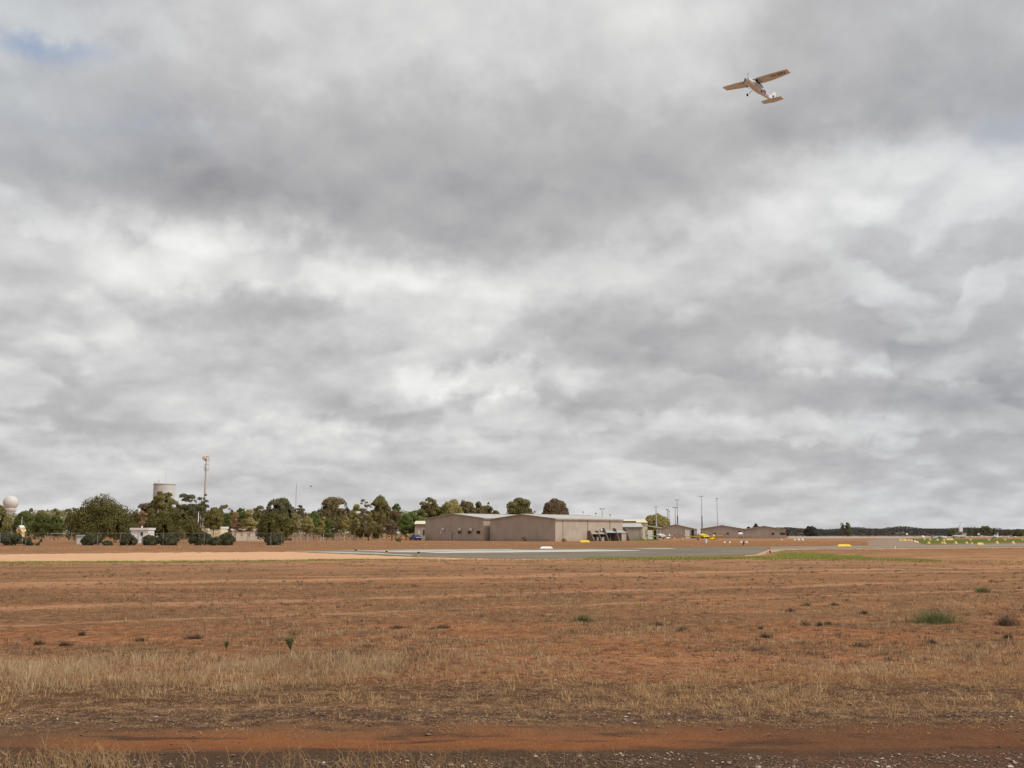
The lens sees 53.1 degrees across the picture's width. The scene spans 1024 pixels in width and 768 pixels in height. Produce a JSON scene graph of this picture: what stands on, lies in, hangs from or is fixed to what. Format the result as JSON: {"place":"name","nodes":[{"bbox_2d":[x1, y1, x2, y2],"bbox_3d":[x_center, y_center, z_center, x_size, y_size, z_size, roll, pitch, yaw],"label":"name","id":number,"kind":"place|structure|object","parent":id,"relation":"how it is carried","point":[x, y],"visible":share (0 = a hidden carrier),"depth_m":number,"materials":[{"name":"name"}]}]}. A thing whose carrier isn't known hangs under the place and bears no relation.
{"place":"outdoors","nodes":[
{"label":"outdoors","id":0,"kind":"place"},
{"bbox_2d":[3,496,18,518],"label":"radar tower","id":1,"kind":"structure","parent":0,"point":[10,503],"depth_m":346.18,"materials":[{"name":"white paint"}]},
{"bbox_2d":[153,479,175,536],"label":"water tower","id":2,"kind":"structure","parent":0,"point":[165,487],"depth_m":414.85,"materials":[{"name":"concrete"}]},
{"bbox_2d":[210,527,228,536],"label":"house","id":3,"kind":"structure","parent":0,"point":[220,531],"depth_m":237.58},
{"bbox_2d":[231,529,263,540],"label":"building","id":4,"kind":"structure","parent":0,"point":[239,537],"depth_m":243.31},
{"bbox_2d":[0,729,925,767],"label":"wispy grass","id":5,"kind":"structure","parent":0,"point":[56,757],"depth_m":7.39,"materials":[{"name":"beige plant"}]},
{"bbox_2d":[0,534,1023,767],"bbox_3d":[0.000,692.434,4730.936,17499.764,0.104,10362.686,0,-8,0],"label":"ground","id":6,"kind":"structure","parent":0,"point":[556,739],"depth_m":14.87,"materials":[{"name":"soil"}]},
{"bbox_2d":[0,505,11,533],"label":"gum tree","id":7,"kind":"object","parent":6,"relation":"on","point":[5,522],"visible":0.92,"depth_m":187.96,"materials":[{"name":"green plant"}]},
{"bbox_2d":[0,530,25,544],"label":"shrub","id":8,"kind":"object","parent":6,"relation":"on","point":[7,535],"visible":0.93,"depth_m":147.33,"materials":[{"name":"green plant"}]},
{"bbox_2d":[11,510,34,536],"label":"leafy tree","id":9,"kind":"object","parent":6,"relation":"on","point":[27,519],"visible":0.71,"depth_m":261.30,"materials":[{"name":"green plant"}]},
{"bbox_2d":[22,536,41,545],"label":"shrub","id":10,"kind":"object","parent":6,"relation":"on","point":[28,540],"visible":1,"depth_m":146.82,"materials":[{"name":"green plant"}]},
{"bbox_2d":[31,514,49,538],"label":"leafy tree","id":11,"kind":"object","parent":6,"relation":"on","point":[39,522],"visible":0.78,"depth_m":246.63,"materials":[{"name":"green plant"}]},
{"bbox_2d":[44,515,65,540],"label":"leafy tree","id":12,"kind":"object","parent":6,"relation":"on","point":[55,524],"visible":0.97,"depth_m":236.97,"materials":[{"name":"green plant"}]},
{"bbox_2d":[80,532,100,544],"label":"shrub","id":13,"kind":"object","parent":6,"relation":"on","point":[89,538],"visible":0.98,"depth_m":147.74,"materials":[{"name":"green plant"}]},
{"bbox_2d":[64,493,135,542],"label":"spreading tree","id":14,"kind":"object","parent":6,"relation":"on","point":[99,517],"visible":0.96,"depth_m":186.48,"materials":[{"name":"green plant"}]},
{"bbox_2d":[119,533,137,545],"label":"shrub","id":15,"kind":"object","parent":6,"relation":"on","point":[128,539],"visible":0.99,"depth_m":146.93,"materials":[{"name":"green plant"}]},
{"bbox_2d":[130,503,149,521],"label":"gum tree","id":16,"kind":"object","parent":6,"relation":"on","point":[144,507],"visible":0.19,"depth_m":276.38,"materials":[{"name":"green plant"}]},
{"bbox_2d":[0,532,281,545],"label":"chain link fence","id":17,"kind":"object","parent":6,"relation":"on","point":[139,539],"visible":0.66,"depth_m":147.04,"materials":[{"name":"grey"}]},
{"bbox_2d":[130,526,155,542],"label":"shed","id":18,"kind":"structure","parent":6,"relation":"on","point":[136,533],"depth_m":181.06,"materials":[{"name":"white paint"}]},
{"bbox_2d":[141,534,157,544],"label":"shrub","id":19,"kind":"object","parent":6,"relation":"on","point":[148,539],"visible":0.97,"depth_m":147.77,"materials":[{"name":"green plant"}]},
{"bbox_2d":[148,491,172,512],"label":"tall gum","id":20,"kind":"object","parent":6,"relation":"on","point":[161,504],"visible":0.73,"depth_m":267.53,"materials":[{"name":"green plant"}]},
{"bbox_2d":[146,493,180,518],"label":"leafy tree","id":21,"kind":"object","parent":6,"relation":"on","point":[172,501],"visible":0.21,"depth_m":274.68,"materials":[{"name":"green plant"}]},
{"bbox_2d":[156,533,179,544],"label":"shrub","id":22,"kind":"object","parent":6,"relation":"on","point":[172,539],"visible":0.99,"depth_m":147.67,"materials":[{"name":"green plant"}]},
{"bbox_2d":[143,509,201,539],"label":"spreading tree","id":23,"kind":"object","parent":6,"relation":"on","point":[161,521],"visible":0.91,"depth_m":191.05,"materials":[{"name":"green plant"}]},
{"bbox_2d":[174,493,196,539],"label":"tall gum","id":24,"kind":"object","parent":6,"relation":"on","point":[187,507],"visible":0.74,"depth_m":267.96,"materials":[{"name":"green plant"}]},
{"bbox_2d":[188,530,212,544],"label":"shrub","id":25,"kind":"object","parent":6,"relation":"on","point":[200,539],"visible":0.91,"depth_m":148.60,"materials":[{"name":"green plant"}]},
{"bbox_2d":[193,494,209,526],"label":"tall gum","id":26,"kind":"object","parent":6,"relation":"on","point":[202,504],"visible":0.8,"depth_m":259.70,"materials":[{"name":"green plant"}]},
{"bbox_2d":[202,455,209,503],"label":"phone mast","id":27,"kind":"object","parent":6,"relation":"on","point":[205,465],"visible":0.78,"depth_m":299.22,"materials":[{"name":"metal"}]},
{"bbox_2d":[0,508,417,538],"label":"background trees","id":28,"kind":"object","parent":6,"relation":"on","point":[62,514],"visible":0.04,"depth_m":303.79,"materials":[{"name":"green plant"}]},
{"bbox_2d":[0,558,425,562],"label":"verge grass","id":29,"kind":"structure","parent":6,"relation":"on","point":[181,560],"depth_m":62.56,"materials":[{"name":"plant"}]},
{"bbox_2d":[203,507,223,537],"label":"leafy tree","id":30,"kind":"object","parent":6,"relation":"on","point":[214,519],"visible":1,"depth_m":222.29,"materials":[{"name":"green plant"}]},
{"bbox_2d":[209,536,221,544],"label":"shrub","id":31,"kind":"object","parent":6,"relation":"on","point":[215,540],"visible":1,"depth_m":146.93,"materials":[{"name":"green plant"}]},
{"bbox_2d":[219,532,235,544],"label":"shrub","id":32,"kind":"object","parent":6,"relation":"on","point":[229,538],"visible":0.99,"depth_m":147.78,"materials":[{"name":"green plant"}]},
{"bbox_2d":[221,513,233,533],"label":"leafy tree","id":33,"kind":"object","parent":6,"relation":"on","point":[227,519],"visible":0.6,"depth_m":258.99,"materials":[{"name":"green plant"}]},
{"bbox_2d":[227,512,242,541],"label":"young tree","id":34,"kind":"object","parent":6,"relation":"on","point":[239,524],"visible":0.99,"depth_m":212.73,"materials":[{"name":"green plant"}]},
{"bbox_2d":[234,508,245,528],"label":"leafy tree","id":35,"kind":"object","parent":6,"relation":"on","point":[241,512],"visible":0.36,"depth_m":281.92,"materials":[{"name":"green plant"}]},
{"bbox_2d":[241,509,258,541],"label":"young tree","id":36,"kind":"object","parent":6,"relation":"on","point":[249,524],"visible":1,"depth_m":211.46,"materials":[{"name":"green plant"}]},
{"bbox_2d":[249,505,265,528],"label":"gum tree","id":37,"kind":"object","parent":6,"relation":"on","point":[257,514],"visible":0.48,"depth_m":282.36,"materials":[{"name":"green plant"}]},
{"bbox_2d":[264,535,283,544],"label":"shrub","id":38,"kind":"object","parent":6,"relation":"on","point":[275,540],"visible":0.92,"depth_m":149.74,"materials":[{"name":"green plant"}]},
{"bbox_2d":[0,552,552,561],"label":"dirt strip","id":39,"kind":"object","parent":6,"relation":"on","point":[189,556],"visible":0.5,"depth_m":76.32,"materials":[{"name":"soil"}]},
{"bbox_2d":[255,511,297,542],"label":"spreading tree","id":40,"kind":"object","parent":6,"relation":"on","point":[283,526],"visible":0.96,"depth_m":178.98,"materials":[{"name":"green plant"}]},
{"bbox_2d":[262,497,296,520],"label":"tall gum","id":41,"kind":"object","parent":6,"relation":"on","point":[283,505],"visible":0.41,"depth_m":259.01,"materials":[{"name":"green plant"}]},
{"bbox_2d":[292,513,301,540],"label":"young tree","id":42,"kind":"object","parent":6,"relation":"on","point":[299,527],"visible":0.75,"depth_m":222.78,"materials":[{"name":"green plant"}]},
{"bbox_2d":[295,505,307,539],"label":"gum tree","id":43,"kind":"object","parent":6,"relation":"on","point":[300,510],"visible":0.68,"depth_m":267.75,"materials":[{"name":"green plant"}]},
{"bbox_2d":[301,516,313,533],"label":"young tree","id":44,"kind":"object","parent":6,"relation":"on","point":[307,525],"visible":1,"depth_m":222.41,"materials":[{"name":"green plant"}]},
{"bbox_2d":[308,511,320,539],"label":"leafy tree","id":45,"kind":"object","parent":6,"relation":"on","point":[314,516],"visible":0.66,"depth_m":259.08,"materials":[{"name":"green plant"}]},
{"bbox_2d":[315,517,325,541],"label":"young tree","id":46,"kind":"object","parent":6,"relation":"on","point":[321,526],"visible":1,"depth_m":219.57,"materials":[{"name":"green plant"}]},
{"bbox_2d":[318,518,336,537],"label":"leafy tree","id":47,"kind":"object","parent":6,"relation":"on","point":[329,522],"visible":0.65,"depth_m":258.44,"materials":[{"name":"green plant"}]},
{"bbox_2d":[316,496,351,539],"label":"spreading tree","id":48,"kind":"object","parent":6,"relation":"on","point":[331,509],"visible":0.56,"depth_m":281.18,"materials":[{"name":"green plant"}]},
{"bbox_2d":[340,516,348,540],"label":"young tree","id":49,"kind":"object","parent":6,"relation":"on","point":[344,525],"visible":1,"depth_m":220.57,"materials":[{"name":"green plant"}]},
{"bbox_2d":[346,504,359,540],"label":"tall tree","id":50,"kind":"object","parent":6,"relation":"on","point":[356,507],"visible":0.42,"depth_m":247.40,"materials":[{"name":"green plant"}]},
{"bbox_2d":[348,512,360,540],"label":"young tree","id":51,"kind":"object","parent":6,"relation":"on","point":[354,527],"visible":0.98,"depth_m":232.52,"materials":[{"name":"green plant"}]},
{"bbox_2d":[357,510,368,540],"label":"young tree","id":52,"kind":"object","parent":6,"relation":"on","point":[363,528],"visible":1,"depth_m":230.65,"materials":[{"name":"green plant"}]},
{"bbox_2d":[357,499,370,539],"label":"gum tree","id":53,"kind":"object","parent":6,"relation":"on","point":[366,510],"visible":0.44,"depth_m":287.80,"materials":[{"name":"green plant"}]},
{"bbox_2d":[350,523,386,539],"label":"leafy tree","id":54,"kind":"object","parent":6,"relation":"on","point":[375,534],"visible":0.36,"depth_m":257.95,"materials":[{"name":"green plant"}]},
{"bbox_2d":[367,512,376,540],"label":"young tree","id":55,"kind":"object","parent":6,"relation":"on","point":[372,524],"visible":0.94,"depth_m":231.57,"materials":[{"name":"green plant"}]},
{"bbox_2d":[367,494,392,539],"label":"spreading tree","id":56,"kind":"object","parent":6,"relation":"on","point":[379,503],"visible":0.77,"depth_m":281.72,"materials":[{"name":"green plant"}]},
{"bbox_2d":[374,509,385,540],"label":"young tree","id":57,"kind":"object","parent":6,"relation":"on","point":[380,529],"visible":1,"depth_m":229.50,"materials":[{"name":"green plant"}]},
{"bbox_2d":[382,510,400,540],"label":"young tree","id":58,"kind":"object","parent":6,"relation":"on","point":[391,527],"visible":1,"depth_m":235.18,"materials":[{"name":"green plant"}]},
{"bbox_2d":[391,503,401,539],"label":"leafy tree","id":59,"kind":"object","parent":6,"relation":"on","point":[395,507],"visible":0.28,"depth_m":287.45,"materials":[{"name":"green plant"}]},
{"bbox_2d":[398,513,414,539],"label":"leafy tree","id":60,"kind":"object","parent":6,"relation":"on","point":[406,524],"visible":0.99,"depth_m":264.81,"materials":[{"name":"green plant"}]},
{"bbox_2d":[408,510,426,532],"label":"leafy tree","id":61,"kind":"object","parent":6,"relation":"on","point":[414,515],"visible":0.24,"depth_m":271.61,"materials":[{"name":"green plant"}]},
{"bbox_2d":[414,521,424,539],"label":"shed","id":62,"kind":"structure","parent":6,"relation":"on","point":[420,528],"depth_m":259.43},
{"bbox_2d":[417,497,440,517],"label":"tall gum","id":63,"kind":"object","parent":6,"relation":"on","point":[432,509],"visible":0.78,"depth_m":287.27,"materials":[{"name":"green plant"}]},
{"bbox_2d":[439,499,463,515],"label":"tall gum","id":64,"kind":"object","parent":6,"relation":"on","point":[452,506],"visible":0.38,"depth_m":286.57,"materials":[{"name":"green plant"}]},
{"bbox_2d":[459,500,476,513],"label":"tall gum","id":65,"kind":"object","parent":6,"relation":"on","point":[467,507],"visible":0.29,"depth_m":291.90,"materials":[{"name":"green plant"}]},
{"bbox_2d":[424,513,517,540],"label":"hangar","id":66,"kind":"structure","parent":6,"relation":"on","point":[461,527],"depth_m":241.87,"materials":[{"name":"metal"}]},
{"bbox_2d":[474,501,483,513],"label":"tall gum","id":67,"kind":"object","parent":6,"relation":"on","point":[479,508],"visible":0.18,"depth_m":295.38,"materials":[{"name":"green plant"}]},
{"bbox_2d":[0,641,1015,699],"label":"dry grass","id":68,"kind":"structure","parent":6,"relation":"on","point":[87,669],"depth_m":12.65,"materials":[{"name":"plant"}]},
{"bbox_2d":[0,560,1023,699],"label":"weeds","id":69,"kind":"object","parent":6,"relation":"on","point":[472,619],"visible":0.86,"depth_m":18.43,"materials":[{"name":"plant"}]},
{"bbox_2d":[0,661,1023,727],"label":"golden tufts","id":70,"kind":"object","parent":6,"relation":"on","point":[709,680],"visible":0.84,"depth_m":11.11,"materials":[{"name":"beige plant"}]},
{"bbox_2d":[0,560,1023,672],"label":"dark tufts","id":71,"kind":"object","parent":6,"relation":"on","point":[659,653],"visible":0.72,"depth_m":18.05,"materials":[{"name":"plant"}]},
{"bbox_2d":[0,647,1023,738],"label":"straw litter","id":72,"kind":"object","parent":6,"relation":"on","point":[535,694],"visible":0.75,"depth_m":10.59,"materials":[{"name":"beige plant"}]},
{"bbox_2d":[0,653,1023,758],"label":"dark clods","id":73,"kind":"object","parent":6,"relation":"on","point":[429,733],"visible":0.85,"depth_m":10.08,"materials":[{"name":"soil"}]},
{"bbox_2d":[506,497,535,513],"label":"tall gum","id":74,"kind":"object","parent":6,"relation":"on","point":[514,507],"visible":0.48,"depth_m":291.90,"materials":[{"name":"green plant"}]},
{"bbox_2d":[293,546,767,558],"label":"runway","id":75,"kind":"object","parent":6,"relation":"on","point":[700,551],"visible":0.8,"depth_m":87.47,"materials":[{"name":"asphalt"}]},
{"bbox_2d":[372,550,475,551],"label":"runway marking","id":76,"kind":"object","parent":75,"relation":"on","point":[425,551],"visible":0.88,"depth_m":96.90,"materials":[{"name":"paint"}]},
{"bbox_2d":[361,549,491,550],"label":"runway marking","id":77,"kind":"object","parent":75,"relation":"on","point":[444,549],"visible":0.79,"depth_m":109.01,"materials":[{"name":"paint"}]},
{"bbox_2d":[424,550,639,552],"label":"runway marking","id":78,"kind":"object","parent":75,"relation":"on","point":[501,551],"visible":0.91,"depth_m":96.90,"materials":[{"name":"paint"}]},
{"bbox_2d":[542,498,568,514],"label":"rusty tree","id":79,"kind":"object","parent":6,"relation":"on","point":[554,506],"visible":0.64,"depth_m":286.63,"materials":[{"name":"orange plant"}]},
{"bbox_2d":[489,514,629,540],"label":"hangar","id":80,"kind":"structure","parent":6,"relation":"on","point":[544,527],"depth_m":229.32,"materials":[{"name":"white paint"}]},
{"bbox_2d":[103,582,1023,679],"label":"pale tufts","id":81,"kind":"object","parent":6,"relation":"on","point":[791,639],"visible":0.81,"depth_m":16.25,"materials":[{"name":"plant"}]},
{"bbox_2d":[568,611,593,621],"bbox_3d":[1.480,4.526,20.056,0.967,0.258,0.755,3,-9,-19],"label":"green weed","id":82,"kind":"object","parent":6,"relation":"on","point":[585,618],"visible":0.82,"depth_m":19.89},
{"bbox_2d":[622,523,642,538],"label":"shed","id":83,"kind":"structure","parent":6,"relation":"on","point":[634,530],"depth_m":296.98,"materials":[{"name":"metal"}]},
{"bbox_2d":[622,519,647,538],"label":"hangar","id":84,"kind":"structure","parent":6,"relation":"on","point":[643,521],"depth_m":341.86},
{"bbox_2d":[630,539,659,540],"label":"green turf","id":85,"kind":"structure","parent":6,"relation":"on","point":[644,540],"depth_m":250.75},
{"bbox_2d":[643,525,661,538],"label":"carport","id":86,"kind":"object","parent":85,"relation":"on","point":[651,533],"visible":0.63,"depth_m":304.12,"materials":[{"name":"yellow paint"}]},
{"bbox_2d":[645,513,670,532],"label":"leafy tree","id":87,"kind":"object","parent":6,"relation":"on","point":[662,521],"visible":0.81,"depth_m":394.19,"materials":[{"name":"green plant"}]},
{"bbox_2d":[646,532,676,539],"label":"crop duster","id":88,"kind":"object","parent":6,"relation":"on","point":[662,535],"visible":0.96,"depth_m":286.26,"materials":[{"name":"white metal"}]},
{"bbox_2d":[657,524,697,537],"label":"hangar","id":89,"kind":"structure","parent":6,"relation":"on","point":[679,530],"depth_m":359.79,"materials":[{"name":"metal"}]},
{"bbox_2d":[682,532,726,539],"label":"crop duster","id":90,"kind":"object","parent":6,"relation":"on","point":[705,535],"visible":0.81,"depth_m":258.36,"materials":[{"name":"yellow metal"}]},
{"bbox_2d":[701,525,743,537],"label":"hangar","id":91,"kind":"structure","parent":6,"relation":"on","point":[728,531],"depth_m":357.95,"materials":[{"name":"beige metal"}]},
{"bbox_2d":[577,550,947,561],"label":"turf strip","id":92,"kind":"object","parent":6,"relation":"on","point":[795,555],"visible":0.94,"depth_m":67.89,"materials":[{"name":"plant"}]},
{"bbox_2d":[743,526,785,537],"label":"hangar","id":93,"kind":"structure","parent":6,"relation":"on","point":[764,532],"depth_m":355.99,"materials":[{"name":"beige metal"}]},
{"bbox_2d":[804,526,818,536],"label":"gum tree","id":94,"kind":"object","parent":6,"relation":"on","point":[811,531],"visible":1,"depth_m":572.41,"materials":[{"name":"green plant"}]},
{"bbox_2d":[745,526,1023,536],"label":"distant woodland","id":95,"kind":"object","parent":6,"relation":"on","point":[897,531],"visible":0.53,"depth_m":589.33,"materials":[{"name":"plant"}]},
{"bbox_2d":[745,547,1023,555],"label":"gravel verge","id":96,"kind":"structure","parent":6,"relation":"on","point":[762,553],"depth_m":116.91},
{"bbox_2d":[769,543,1023,549],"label":"taxiway","id":97,"kind":"structure","parent":6,"relation":"on","point":[904,546],"depth_m":134.66,"materials":[{"name":"asphalt"}]},
{"bbox_2d":[867,538,925,545],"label":"cross taxiway","id":98,"kind":"structure","parent":6,"relation":"on","point":[891,541],"depth_m":195.00,"materials":[{"name":"asphalt"}]},
{"bbox_2d":[893,607,972,624],"bbox_3d":[8.161,4.452,19.861,1.713,0.392,1.458,0,-8,0],"label":"green weed","id":99,"kind":"object","parent":6,"relation":"on","point":[935,618],"visible":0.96,"depth_m":19.80,"materials":[{"name":"plant"}]},
{"bbox_2d":[907,539,1023,543],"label":"green turf","id":100,"kind":"structure","parent":6,"relation":"on","point":[925,541],"depth_m":250.60,"materials":[{"name":"plant"}]},
{"bbox_2d":[973,585,993,592],"bbox_3d":[13.599,5.892,29.570,1.022,0.304,0.876,0,-8,0],"label":"green weed","id":101,"kind":"object","parent":6,"relation":"on","point":[982,590],"visible":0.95,"depth_m":29.59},
{"bbox_2d":[978,526,992,535],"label":"tall gum","id":102,"kind":"object","parent":6,"relation":"on","point":[983,529],"visible":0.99,"depth_m":576.95,"materials":[{"name":"green plant"}]},
{"bbox_2d":[993,612,1020,626],"bbox_3d":[9.309,4.424,19.347,0.651,0.309,0.519,0,-8,0],"label":"grey weed","id":103,"kind":"object","parent":6,"relation":"on","point":[1004,622],"visible":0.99,"depth_m":19.27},
{"bbox_2d":[0,669,1023,767],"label":"gravel","id":104,"kind":"structure","parent":0,"point":[785,762],"depth_m":9.18,"materials":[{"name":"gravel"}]},
{"bbox_2d":[0,541,1023,564],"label":"field grass","id":105,"kind":"structure","parent":0,"point":[858,560],"depth_m":68.15,"materials":[{"name":"green plant"}]},
{"bbox_2d":[0,0,1023,533],"label":"sky","id":106,"kind":"structure","parent":0,"point":[406,252],"materials":[{"name":"grey"}]},
{"bbox_2d":[723,69,789,103],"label":"airplane","id":107,"kind":"object","parent":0,"point":[755,85],"visible":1,"depth_m":151.33,"materials":[{"name":"white metal"}]},
{"bbox_2d":[788,536,1023,537],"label":"apron","id":108,"kind":"object","parent":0,"point":[874,536],"visible":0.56,"depth_m":585.23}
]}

